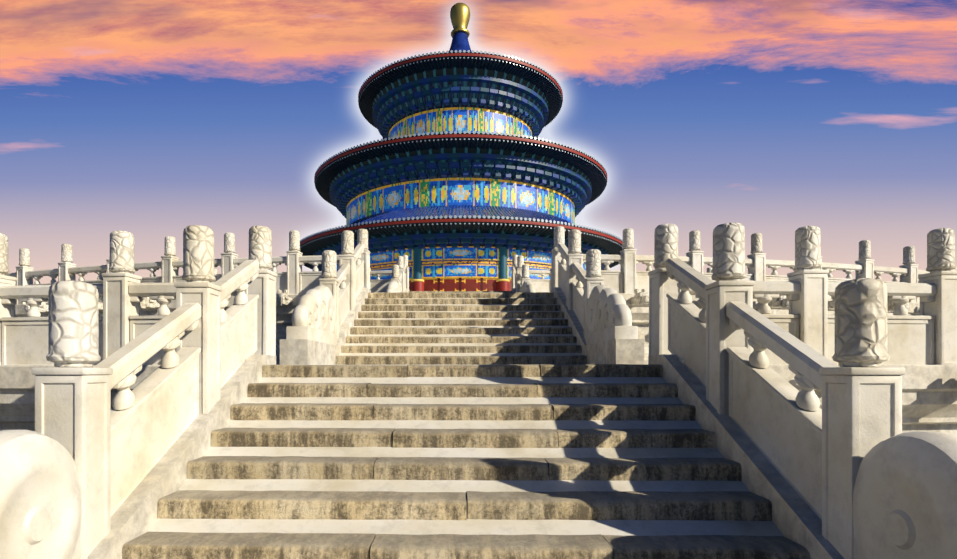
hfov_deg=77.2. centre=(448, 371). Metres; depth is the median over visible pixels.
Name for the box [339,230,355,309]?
flight post
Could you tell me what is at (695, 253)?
baluster post
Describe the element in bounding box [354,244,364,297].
flight rail
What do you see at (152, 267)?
balcony panel
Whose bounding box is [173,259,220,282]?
balcony panel
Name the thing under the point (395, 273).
flight post
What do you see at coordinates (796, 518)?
flight stringer
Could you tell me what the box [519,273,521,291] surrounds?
flight rail
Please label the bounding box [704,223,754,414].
flight post
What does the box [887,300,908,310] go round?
balustrade
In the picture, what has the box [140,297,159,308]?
balcony spout
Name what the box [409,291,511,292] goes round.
flight steps
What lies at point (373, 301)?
flight steps
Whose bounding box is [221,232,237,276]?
baluster post
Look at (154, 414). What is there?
flight rail
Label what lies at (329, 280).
flight post
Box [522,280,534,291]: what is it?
flight drum
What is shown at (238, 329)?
flight rail
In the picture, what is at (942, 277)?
baluster post
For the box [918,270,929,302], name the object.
balcony panel
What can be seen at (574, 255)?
flight post
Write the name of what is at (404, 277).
flight rail
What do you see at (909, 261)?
baluster post
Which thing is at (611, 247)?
roof rafters
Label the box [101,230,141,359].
baluster post
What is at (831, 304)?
balcony spout
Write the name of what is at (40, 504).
flight drum
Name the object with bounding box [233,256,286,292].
balcony panel
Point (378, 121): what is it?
roof dougong
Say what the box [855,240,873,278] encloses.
baluster post
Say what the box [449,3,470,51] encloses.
finial
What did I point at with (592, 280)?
flight post
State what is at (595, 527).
flight
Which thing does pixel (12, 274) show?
balcony panel
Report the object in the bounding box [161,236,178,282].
baluster post
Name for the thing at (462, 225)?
roof soffit
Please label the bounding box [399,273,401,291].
flight rail
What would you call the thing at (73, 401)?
flight post
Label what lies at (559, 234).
baluster post
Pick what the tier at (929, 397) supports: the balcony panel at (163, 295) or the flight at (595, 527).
the balcony panel at (163, 295)
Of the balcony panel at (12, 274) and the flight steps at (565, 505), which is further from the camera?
the balcony panel at (12, 274)
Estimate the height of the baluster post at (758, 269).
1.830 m
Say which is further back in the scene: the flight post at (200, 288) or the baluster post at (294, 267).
the baluster post at (294, 267)
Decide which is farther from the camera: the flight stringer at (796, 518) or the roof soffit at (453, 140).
the roof soffit at (453, 140)
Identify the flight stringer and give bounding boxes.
[87,355,275,558]
[280,288,370,364]
[551,287,643,363]
[648,354,843,558]
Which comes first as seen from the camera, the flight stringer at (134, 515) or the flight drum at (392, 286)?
the flight stringer at (134, 515)
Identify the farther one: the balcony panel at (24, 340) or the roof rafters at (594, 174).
the roof rafters at (594, 174)
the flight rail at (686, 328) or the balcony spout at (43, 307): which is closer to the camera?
the flight rail at (686, 328)
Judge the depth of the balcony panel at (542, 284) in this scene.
28.38 m
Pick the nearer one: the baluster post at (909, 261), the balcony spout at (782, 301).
the balcony spout at (782, 301)
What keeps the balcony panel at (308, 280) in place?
on the tier at (640, 317)
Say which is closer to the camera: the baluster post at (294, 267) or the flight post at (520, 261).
the baluster post at (294, 267)
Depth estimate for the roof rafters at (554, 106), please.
47.45 m
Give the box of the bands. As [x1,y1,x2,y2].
[346,107,574,225]
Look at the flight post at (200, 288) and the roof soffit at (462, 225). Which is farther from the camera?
the roof soffit at (462, 225)
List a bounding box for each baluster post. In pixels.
[0,233,16,364]
[16,248,33,304]
[58,244,75,280]
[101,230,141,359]
[106,257,111,272]
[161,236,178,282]
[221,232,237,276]
[245,226,276,355]
[286,230,302,293]
[357,229,369,288]
[403,255,408,288]
[511,255,517,287]
[551,226,564,288]
[620,228,636,292]
[648,224,680,355]
[686,230,703,273]
[747,233,765,280]
[787,226,828,358]
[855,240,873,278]
[899,246,918,302]
[918,228,956,364]
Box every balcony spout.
[24,302,47,312]
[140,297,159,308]
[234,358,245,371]
[276,290,291,305]
[631,289,648,304]
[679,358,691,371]
[768,296,788,307]
[828,296,834,308]
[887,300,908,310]
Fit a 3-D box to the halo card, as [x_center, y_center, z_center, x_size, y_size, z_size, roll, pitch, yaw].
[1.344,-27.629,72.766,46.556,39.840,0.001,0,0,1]
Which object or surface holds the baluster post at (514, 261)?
on the tier
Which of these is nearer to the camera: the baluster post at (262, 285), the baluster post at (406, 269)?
the baluster post at (262, 285)
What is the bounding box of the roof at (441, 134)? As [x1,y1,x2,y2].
[314,131,607,204]
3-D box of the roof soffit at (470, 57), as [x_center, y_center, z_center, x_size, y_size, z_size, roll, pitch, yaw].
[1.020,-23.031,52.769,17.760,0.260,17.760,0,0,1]
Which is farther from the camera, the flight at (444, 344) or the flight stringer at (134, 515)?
the flight at (444, 344)
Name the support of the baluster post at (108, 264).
on the tier at (640, 317)
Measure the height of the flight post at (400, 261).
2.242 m
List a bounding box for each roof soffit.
[300,222,622,246]
[315,137,606,189]
[358,56,562,112]
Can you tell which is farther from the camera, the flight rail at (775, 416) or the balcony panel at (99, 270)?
the balcony panel at (99, 270)
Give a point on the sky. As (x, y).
(151, 120)
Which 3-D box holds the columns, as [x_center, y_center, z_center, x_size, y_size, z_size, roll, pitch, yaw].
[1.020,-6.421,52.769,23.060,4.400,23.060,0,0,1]
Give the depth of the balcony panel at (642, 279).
16.08 m
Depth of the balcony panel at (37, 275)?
18.40 m
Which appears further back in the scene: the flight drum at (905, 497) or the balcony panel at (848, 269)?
the balcony panel at (848, 269)
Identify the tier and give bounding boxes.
[0,365,956,437]
[15,292,919,364]
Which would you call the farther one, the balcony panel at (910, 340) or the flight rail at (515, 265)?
the flight rail at (515, 265)
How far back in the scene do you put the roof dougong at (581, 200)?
43.42 m
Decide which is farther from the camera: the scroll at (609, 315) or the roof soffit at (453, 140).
the roof soffit at (453, 140)
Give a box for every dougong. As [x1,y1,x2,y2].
[311,230,610,270]
[329,147,591,225]
[372,67,547,139]
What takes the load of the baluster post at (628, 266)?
on the tier at (640, 317)
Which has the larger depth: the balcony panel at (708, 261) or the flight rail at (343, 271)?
the balcony panel at (708, 261)
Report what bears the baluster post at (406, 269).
on the tier
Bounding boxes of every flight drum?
[0,430,81,558]
[286,285,336,344]
[386,281,398,292]
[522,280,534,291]
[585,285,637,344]
[852,431,956,558]
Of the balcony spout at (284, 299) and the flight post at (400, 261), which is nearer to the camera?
the balcony spout at (284, 299)
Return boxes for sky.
[0,0,956,283]
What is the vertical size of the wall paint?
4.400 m
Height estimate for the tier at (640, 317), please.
2.260 m
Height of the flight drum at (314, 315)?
1.700 m
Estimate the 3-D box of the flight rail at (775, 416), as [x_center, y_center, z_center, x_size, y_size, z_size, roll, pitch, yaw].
[2.729,0.247,4.902,0.190,1.828,1.810,0,0,1]
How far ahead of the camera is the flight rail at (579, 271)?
12.99 m
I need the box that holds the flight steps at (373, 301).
[336,292,586,364]
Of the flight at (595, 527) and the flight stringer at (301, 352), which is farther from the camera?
the flight stringer at (301, 352)
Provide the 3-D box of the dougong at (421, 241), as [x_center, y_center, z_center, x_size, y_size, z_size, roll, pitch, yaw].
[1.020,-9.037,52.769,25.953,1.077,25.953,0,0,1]
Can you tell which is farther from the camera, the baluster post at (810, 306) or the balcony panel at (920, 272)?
the balcony panel at (920, 272)
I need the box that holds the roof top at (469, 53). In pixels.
[358,50,562,128]
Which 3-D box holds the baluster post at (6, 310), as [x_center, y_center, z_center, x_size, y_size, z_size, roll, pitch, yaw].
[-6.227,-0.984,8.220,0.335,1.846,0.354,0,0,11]
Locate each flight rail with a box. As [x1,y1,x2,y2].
[94,303,200,515]
[213,260,258,387]
[336,263,349,328]
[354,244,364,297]
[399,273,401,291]
[404,264,405,290]
[514,264,516,288]
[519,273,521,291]
[557,243,567,297]
[572,263,586,328]
[666,258,713,388]
[726,301,838,519]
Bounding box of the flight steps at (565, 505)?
[122,364,809,558]
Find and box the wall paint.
[337,246,585,290]
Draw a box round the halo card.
[300,15,622,270]
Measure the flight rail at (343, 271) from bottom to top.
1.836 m
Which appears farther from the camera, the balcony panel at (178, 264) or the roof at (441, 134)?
the roof at (441, 134)
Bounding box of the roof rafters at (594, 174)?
[316,138,605,206]
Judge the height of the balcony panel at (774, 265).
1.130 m
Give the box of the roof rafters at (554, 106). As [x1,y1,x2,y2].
[359,57,561,128]
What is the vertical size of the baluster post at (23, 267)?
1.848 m
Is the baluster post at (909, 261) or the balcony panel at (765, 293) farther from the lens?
the baluster post at (909, 261)
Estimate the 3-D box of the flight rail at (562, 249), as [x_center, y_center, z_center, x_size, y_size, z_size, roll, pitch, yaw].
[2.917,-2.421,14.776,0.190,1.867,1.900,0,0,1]
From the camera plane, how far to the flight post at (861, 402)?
3.82 m
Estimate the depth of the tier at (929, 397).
7.66 m
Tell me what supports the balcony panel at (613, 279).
on the tier at (640, 317)
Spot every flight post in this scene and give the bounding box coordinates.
[32,280,112,558]
[174,225,221,413]
[319,250,338,338]
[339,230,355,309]
[391,265,399,291]
[397,256,404,291]
[516,256,523,291]
[521,264,529,291]
[566,229,582,309]
[583,249,603,337]
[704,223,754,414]
[819,278,904,558]
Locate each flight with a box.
[148,375,782,536]
[340,297,582,355]
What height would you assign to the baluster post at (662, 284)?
1.822 m
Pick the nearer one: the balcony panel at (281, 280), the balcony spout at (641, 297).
the balcony spout at (641, 297)
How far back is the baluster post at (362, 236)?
15.90 m
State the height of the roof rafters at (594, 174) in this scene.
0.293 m
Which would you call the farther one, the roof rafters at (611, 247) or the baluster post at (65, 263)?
the roof rafters at (611, 247)
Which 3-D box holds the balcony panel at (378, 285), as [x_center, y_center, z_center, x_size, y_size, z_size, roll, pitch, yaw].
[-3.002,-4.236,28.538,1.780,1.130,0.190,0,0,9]
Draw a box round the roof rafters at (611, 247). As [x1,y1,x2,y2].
[300,223,623,269]
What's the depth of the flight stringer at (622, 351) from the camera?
10.07 m
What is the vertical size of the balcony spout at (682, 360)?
0.450 m
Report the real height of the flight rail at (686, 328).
1.715 m
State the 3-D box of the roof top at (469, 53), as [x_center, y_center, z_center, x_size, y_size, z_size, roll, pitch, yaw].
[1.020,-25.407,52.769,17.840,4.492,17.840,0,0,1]
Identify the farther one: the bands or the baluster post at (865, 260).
the bands
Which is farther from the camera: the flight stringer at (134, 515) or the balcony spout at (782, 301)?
the balcony spout at (782, 301)
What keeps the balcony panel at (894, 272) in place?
on the tier at (640, 317)
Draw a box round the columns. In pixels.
[411,247,509,290]
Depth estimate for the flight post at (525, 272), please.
23.99 m
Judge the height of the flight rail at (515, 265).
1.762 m
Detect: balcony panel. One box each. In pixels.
[0,284,102,364]
[6,272,15,304]
[25,269,57,302]
[68,265,106,299]
[129,282,236,364]
[132,261,161,282]
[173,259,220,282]
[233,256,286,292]
[299,255,338,293]
[370,270,392,291]
[529,270,551,291]
[583,254,623,292]
[636,255,690,291]
[689,281,800,364]
[703,257,753,280]
[766,259,797,280]
[822,262,862,298]
[828,282,935,364]
[874,266,907,282]
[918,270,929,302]

